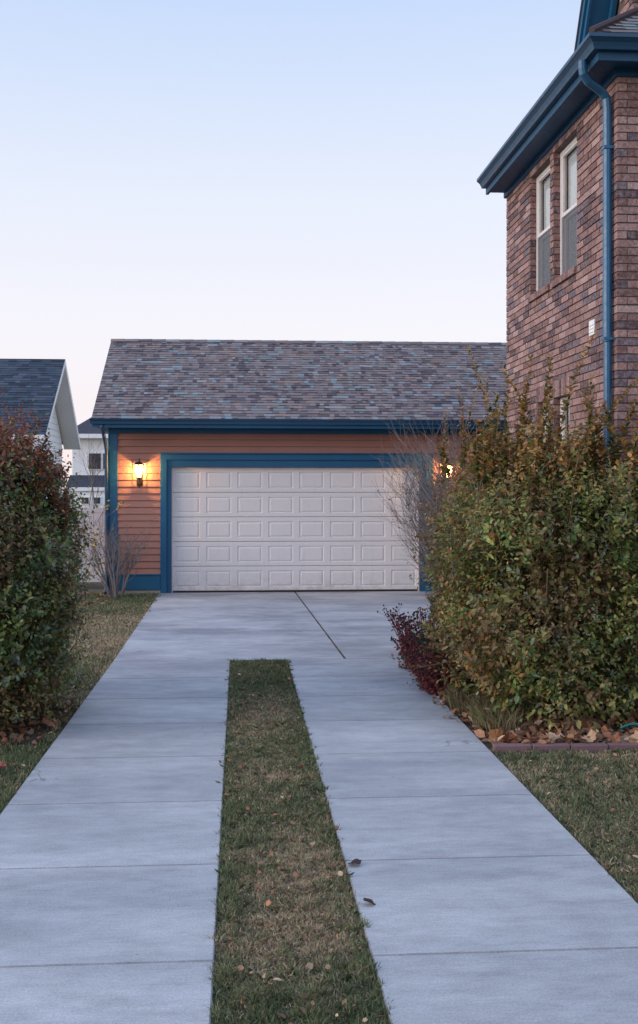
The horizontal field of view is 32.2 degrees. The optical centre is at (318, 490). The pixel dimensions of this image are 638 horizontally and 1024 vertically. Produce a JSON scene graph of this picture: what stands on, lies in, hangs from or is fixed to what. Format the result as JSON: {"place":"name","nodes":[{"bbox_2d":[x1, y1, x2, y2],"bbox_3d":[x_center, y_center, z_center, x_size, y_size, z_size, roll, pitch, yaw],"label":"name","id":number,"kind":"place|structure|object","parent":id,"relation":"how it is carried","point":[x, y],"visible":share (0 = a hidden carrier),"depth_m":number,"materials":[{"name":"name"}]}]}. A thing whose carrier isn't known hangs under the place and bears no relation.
{"place":"outdoors","nodes":[
{"label":"outdoors","id":0,"kind":"place"},
{"bbox_2d":[0,592,161,813],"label":"lawn grass","id":1,"kind":"structure","parent":0,"point":[128,605],"depth_m":13.99,"materials":[{"name":"green plant"}]},
{"bbox_2d":[0,761,6,768],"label":"fallen leaf","id":2,"kind":"object","parent":1,"relation":"on","point":[2,764],"visible":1,"depth_m":7.88,"materials":[{"name":"brown plant"}]},
{"bbox_2d":[0,0,580,491],"label":"sky","id":3,"kind":"structure","parent":0,"point":[290,170],"materials":[{"name":"blue"}]},
{"bbox_2d":[0,591,637,1023],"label":"driveway","id":4,"kind":"structure","parent":0,"point":[488,885],"depth_m":6.19,"materials":[{"name":"concrete"}]},
{"bbox_2d":[305,606,342,655],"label":"crack weeds","id":5,"kind":"object","parent":4,"relation":"in","point":[325,632],"visible":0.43,"depth_m":15.59,"materials":[{"name":"green plant"}]},
{"bbox_2d":[348,859,361,863],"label":"fallen leaf","id":6,"kind":"object","parent":4,"relation":"on","point":[356,861],"visible":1,"depth_m":5.90,"materials":[{"name":"brown plant"}]},
{"bbox_2d":[363,898,375,904],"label":"fallen leaf","id":7,"kind":"object","parent":4,"relation":"on","point":[369,900],"visible":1,"depth_m":5.34,"materials":[{"name":"plant"}]},
{"bbox_2d":[0,492,637,1023],"bbox_3d":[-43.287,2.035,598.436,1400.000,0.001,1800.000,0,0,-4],"label":"ground","id":8,"kind":"structure","parent":0,"point":[96,586],"depth_m":8.04,"materials":[{"name":"plant"}]},
{"bbox_2d":[0,696,79,743],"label":"hedge bed","id":9,"kind":"object","parent":8,"relation":"on","point":[36,733],"visible":0.33,"depth_m":9.41,"materials":[{"name":"soil"}]},
{"bbox_2d":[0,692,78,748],"bbox_3d":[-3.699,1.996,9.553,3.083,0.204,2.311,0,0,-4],"label":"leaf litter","id":10,"kind":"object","parent":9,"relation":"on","point":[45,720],"visible":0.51,"depth_m":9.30,"materials":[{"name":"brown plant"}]},
{"bbox_2d":[0,387,101,736],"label":"leafy shrub","id":11,"kind":"object","parent":9,"relation":"on","point":[39,596],"visible":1,"depth_m":9.37,"materials":[{"name":"green plant"}]},
{"bbox_2d":[0,359,80,503],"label":"white house","id":12,"kind":"structure","parent":8,"relation":"on","point":[44,384],"depth_m":34.07,"materials":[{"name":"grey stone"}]},
{"bbox_2d":[22,508,104,581],"bbox_3d":[-11.454,1.161,22.237,14.555,1.878,0.150,0,0,-4],"label":"vinyl fence","id":13,"kind":"object","parent":8,"relation":"on","point":[96,515],"visible":0.06,"depth_m":22.72,"materials":[{"name":"white plastic"}]},
{"bbox_2d":[66,418,107,507],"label":"distant house","id":14,"kind":"structure","parent":8,"relation":"on","point":[84,428],"depth_m":73.97,"materials":[{"name":"white paint"}]},
{"bbox_2d":[81,497,89,504],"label":"window","id":15,"kind":"structure","parent":14,"relation":"in","point":[87,499],"depth_m":72.06,"materials":[{"name":"white paint"}]},
{"bbox_2d":[88,452,101,469],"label":"window","id":16,"kind":"structure","parent":14,"relation":"in","point":[98,455],"depth_m":73.99,"materials":[{"name":"white paint"}]},
{"bbox_2d":[92,497,100,504],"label":"window","id":17,"kind":"structure","parent":14,"relation":"in","point":[98,498],"depth_m":72.12,"materials":[{"name":"white paint"}]},
{"bbox_2d":[102,452,104,469],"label":"window","id":18,"kind":"structure","parent":14,"relation":"in","point":[103,453],"depth_m":74.03,"materials":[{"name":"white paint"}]},
{"bbox_2d":[72,430,104,507],"bbox_3d":[-6.086,0.172,30.615,1.482,3.746,2.019,0,0,-4],"label":"sapling","id":19,"kind":"object","parent":8,"relation":"on","point":[91,478],"visible":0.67,"depth_m":30.48,"materials":[{"name":"brown plant"}]},
{"bbox_2d":[55,492,123,594],"bbox_3d":[-3.950,1.007,17.527,1.569,2.073,1.355,0,0,29],"label":"sparse shrub","id":20,"kind":"object","parent":8,"relation":"on","point":[95,534],"visible":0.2,"depth_m":17.48,"materials":[{"name":"brown plant"}]},
{"bbox_2d":[75,592,110,605],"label":"leaf litter","id":21,"kind":"object","parent":8,"relation":"on","point":[105,596],"visible":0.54,"depth_m":20.28,"materials":[{"name":"brown plant"}]},
{"bbox_2d":[83,505,159,597],"bbox_3d":[-3.784,1.142,20.806,1.763,1.819,1.231,0,0,-4],"label":"bare shrub","id":22,"kind":"object","parent":8,"relation":"on","point":[114,589],"visible":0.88,"depth_m":20.79,"materials":[{"name":"brown plant"}]},
{"bbox_2d":[202,657,394,1023],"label":"grass strip","id":23,"kind":"object","parent":8,"relation":"on","point":[238,860],"depth_m":5.60,"materials":[{"name":"green plant"}]},
{"bbox_2d":[220,660,383,1023],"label":"leaf litter","id":24,"kind":"object","parent":23,"relation":"on","point":[268,902],"visible":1,"depth_m":5.88,"materials":[{"name":"brown plant"}]},
{"bbox_2d":[90,339,507,594],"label":"garage","id":25,"kind":"structure","parent":8,"relation":"on","point":[262,467],"depth_m":21.84,"materials":[{"name":"wood"}]},
{"bbox_2d":[134,459,144,487],"bbox_3d":[-3.486,-0.342,21.400,0.208,0.577,0.239,0,0,-4],"label":"wall lantern","id":26,"kind":"object","parent":25,"relation":"attached to","point":[139,476],"depth_m":21.38,"materials":[{"name":"brown metal"}]},
{"bbox_2d":[172,468,418,592],"bbox_3d":[-0.452,0.774,21.844,4.886,2.452,0.080,0,0,-4],"label":"garage door","id":27,"kind":"structure","parent":25,"relation":"in","point":[321,533],"depth_m":21.83,"materials":[{"name":"white metal"}]},
{"bbox_2d":[403,638,637,749],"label":"planting bed","id":28,"kind":"object","parent":8,"relation":"on","point":[487,744],"visible":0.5,"depth_m":9.44,"materials":[{"name":"soil"}]},
{"bbox_2d":[377,603,457,669],"bbox_3d":[1.183,1.665,12.297,1.094,0.771,1.172,0,0,-4],"label":"barberry shrub","id":29,"kind":"object","parent":28,"relation":"on","point":[402,638],"visible":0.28,"depth_m":12.22,"materials":[{"name":"red plant"}]},
{"bbox_2d":[411,627,451,658],"bbox_3d":[1.204,1.598,11.711,0.504,0.344,0.636,0,0,-4],"label":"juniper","id":30,"kind":"object","parent":28,"relation":"on","point":[423,640],"visible":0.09,"depth_m":11.69,"materials":[{"name":"green plant"}]},
{"bbox_2d":[390,631,477,697],"bbox_3d":[1.261,1.746,11.037,1.031,0.596,1.208,0,0,-42],"label":"shrub","id":31,"kind":"object","parent":28,"relation":"on","point":[426,678],"visible":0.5,"depth_m":10.82,"materials":[{"name":"red plant"}]},
{"bbox_2d":[371,395,503,632],"bbox_3d":[1.892,0.382,14.960,2.478,3.330,3.595,0,0,-4],"label":"bare shrub","id":32,"kind":"object","parent":28,"relation":"on","point":[435,491],"visible":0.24,"depth_m":14.78,"materials":[{"name":"brown plant"}]},
{"bbox_2d":[407,423,492,519],"bbox_3d":[2.869,0.366,21.366,2.317,3.357,3.313,0,0,-22],"label":"sparse shrub","id":33,"kind":"object","parent":28,"relation":"on","point":[449,460],"visible":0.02,"depth_m":21.23,"materials":[{"name":"brown plant"}]},
{"bbox_2d":[389,654,525,721],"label":"leaf litter","id":34,"kind":"object","parent":28,"relation":"on","point":[442,698],"visible":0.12,"depth_m":10.38,"materials":[{"name":"brown plant"}]},
{"bbox_2d":[442,680,493,712],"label":"grass tuft","id":35,"kind":"object","parent":28,"relation":"on","point":[454,700],"visible":0.6,"depth_m":10.13,"materials":[{"name":"green plant"}]},
{"bbox_2d":[462,693,525,735],"bbox_3d":[1.486,1.889,9.318,0.586,0.262,0.954,0,0,-4],"label":"grass tuft","id":36,"kind":"object","parent":28,"relation":"on","point":[480,715],"visible":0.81,"depth_m":9.17,"materials":[{"name":"green plant"}]},
{"bbox_2d":[488,727,504,741],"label":"fallen leaf","id":37,"kind":"object","parent":28,"relation":"on","point":[495,734],"visible":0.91,"depth_m":8.69,"materials":[{"name":"brown plant"}]},
{"bbox_2d":[425,376,579,659],"bbox_3d":[2.063,0.484,12.348,1.774,3.417,3.118,0,0,-4],"label":"leafy shrub","id":38,"kind":"object","parent":28,"relation":"on","point":[445,469],"visible":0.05,"depth_m":12.21,"materials":[{"name":"green plant"}]},
{"bbox_2d":[406,329,637,733],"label":"leafy shrub","id":39,"kind":"object","parent":28,"relation":"on","point":[535,669],"visible":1,"depth_m":9.49,"materials":[{"name":"green plant"}]},
{"bbox_2d":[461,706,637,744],"bbox_3d":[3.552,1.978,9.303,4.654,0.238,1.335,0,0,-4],"label":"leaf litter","id":40,"kind":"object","parent":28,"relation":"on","point":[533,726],"visible":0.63,"depth_m":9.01,"materials":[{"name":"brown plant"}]},
{"bbox_2d":[508,733,517,739],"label":"fallen leaf","id":41,"kind":"object","parent":40,"relation":"on","point":[512,736],"visible":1,"depth_m":8.67,"materials":[{"name":"brown plant"}]},
{"bbox_2d":[527,732,539,739],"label":"fallen leaf","id":42,"kind":"object","parent":40,"relation":"on","point":[528,736],"visible":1,"depth_m":8.66,"materials":[{"name":"brown plant"}]},
{"bbox_2d":[546,732,559,742],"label":"fallen leaf","id":43,"kind":"object","parent":40,"relation":"on","point":[550,735],"visible":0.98,"depth_m":8.63,"materials":[{"name":"beige plant"}]},
{"bbox_2d":[566,733,573,742],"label":"fallen leaf","id":44,"kind":"object","parent":40,"relation":"on","point":[569,737],"visible":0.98,"depth_m":8.62,"materials":[{"name":"brown plant"}]},
{"bbox_2d":[570,726,580,734],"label":"fallen leaf","id":45,"kind":"object","parent":40,"relation":"on","point":[573,731],"visible":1,"depth_m":8.78,"materials":[{"name":"brown plant"}]},
{"bbox_2d":[580,729,595,741],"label":"fallen leaf","id":46,"kind":"object","parent":40,"relation":"on","point":[591,733],"visible":1,"depth_m":8.66,"materials":[{"name":"beige plant"}]},
{"bbox_2d":[624,730,637,741],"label":"fallen leaf","id":47,"kind":"object","parent":40,"relation":"on","point":[635,735],"visible":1,"depth_m":8.66,"materials":[{"name":"beige plant"}]},
{"bbox_2d":[607,732,620,742],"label":"fallen leaf","id":48,"kind":"object","parent":28,"relation":"on","point":[615,738],"visible":1,"depth_m":8.68,"materials":[{"name":"brown plant"}]},
{"bbox_2d":[599,436,637,632],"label":"leafy shrub","id":49,"kind":"object","parent":28,"relation":"on","point":[632,524],"visible":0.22,"depth_m":9.67,"materials":[{"name":"green plant"}]},
{"bbox_2d":[619,723,637,728],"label":"garden hose","id":50,"kind":"object","parent":28,"relation":"on","point":[626,725],"visible":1,"depth_m":9.07,"materials":[{"name":"teal rubber"}]},
{"bbox_2d":[492,742,637,755],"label":"edging","id":51,"kind":"object","parent":8,"relation":"on","point":[522,747],"visible":0.59,"depth_m":8.52,"materials":[{"name":"brown brick"}]},
{"bbox_2d":[422,592,440,614],"bbox_3d":[1.948,1.762,17.399,0.789,0.515,0.983,0,0,-4],"label":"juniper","id":52,"kind":"object","parent":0,"point":[430,601],"visible":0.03,"depth_m":17.39,"materials":[{"name":"green plant"}]},
{"bbox_2d":[477,0,637,705],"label":"brick house","id":53,"kind":"structure","parent":0,"point":[560,171],"depth_m":11.24,"materials":[{"name":"brick"}]},
{"bbox_2d":[543,402,549,453],"bbox_3d":[2.697,-0.540,12.748,0.070,0.980,0.536,0,0,-4],"label":"window","id":54,"kind":"structure","parent":53,"relation":"in","point":[548,402],"depth_m":12.98,"materials":[{"name":"beige plastic"}]},
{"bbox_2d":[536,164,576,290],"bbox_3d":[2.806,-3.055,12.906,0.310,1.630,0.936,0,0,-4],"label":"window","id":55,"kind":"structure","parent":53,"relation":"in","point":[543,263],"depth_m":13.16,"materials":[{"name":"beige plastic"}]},
{"bbox_2d":[560,396,570,445],"bbox_3d":[2.754,-0.540,12.035,0.081,0.980,0.586,0,0,-4],"label":"window","id":56,"kind":"structure","parent":53,"relation":"in","point":[561,399],"depth_m":12.27,"materials":[{"name":"beige plastic"}]},
{"bbox_2d":[560,136,577,274],"bbox_3d":[2.763,-3.055,11.910,0.081,1.430,0.836,0,0,-4],"label":"window","id":57,"kind":"structure","parent":53,"relation":"in","point":[568,218],"depth_m":12.13,"materials":[{"name":"beige plastic"}]},
{"bbox_2d":[490,746,637,903],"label":"lawn grass","id":58,"kind":"structure","parent":0,"point":[617,833],"depth_m":7.27,"materials":[{"name":"green plant"}]},
{"bbox_2d":[529,751,637,861],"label":"leaf litter","id":59,"kind":"object","parent":58,"relation":"on","point":[612,809],"visible":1,"depth_m":7.47,"materials":[{"name":"brown plant"}]}
]}

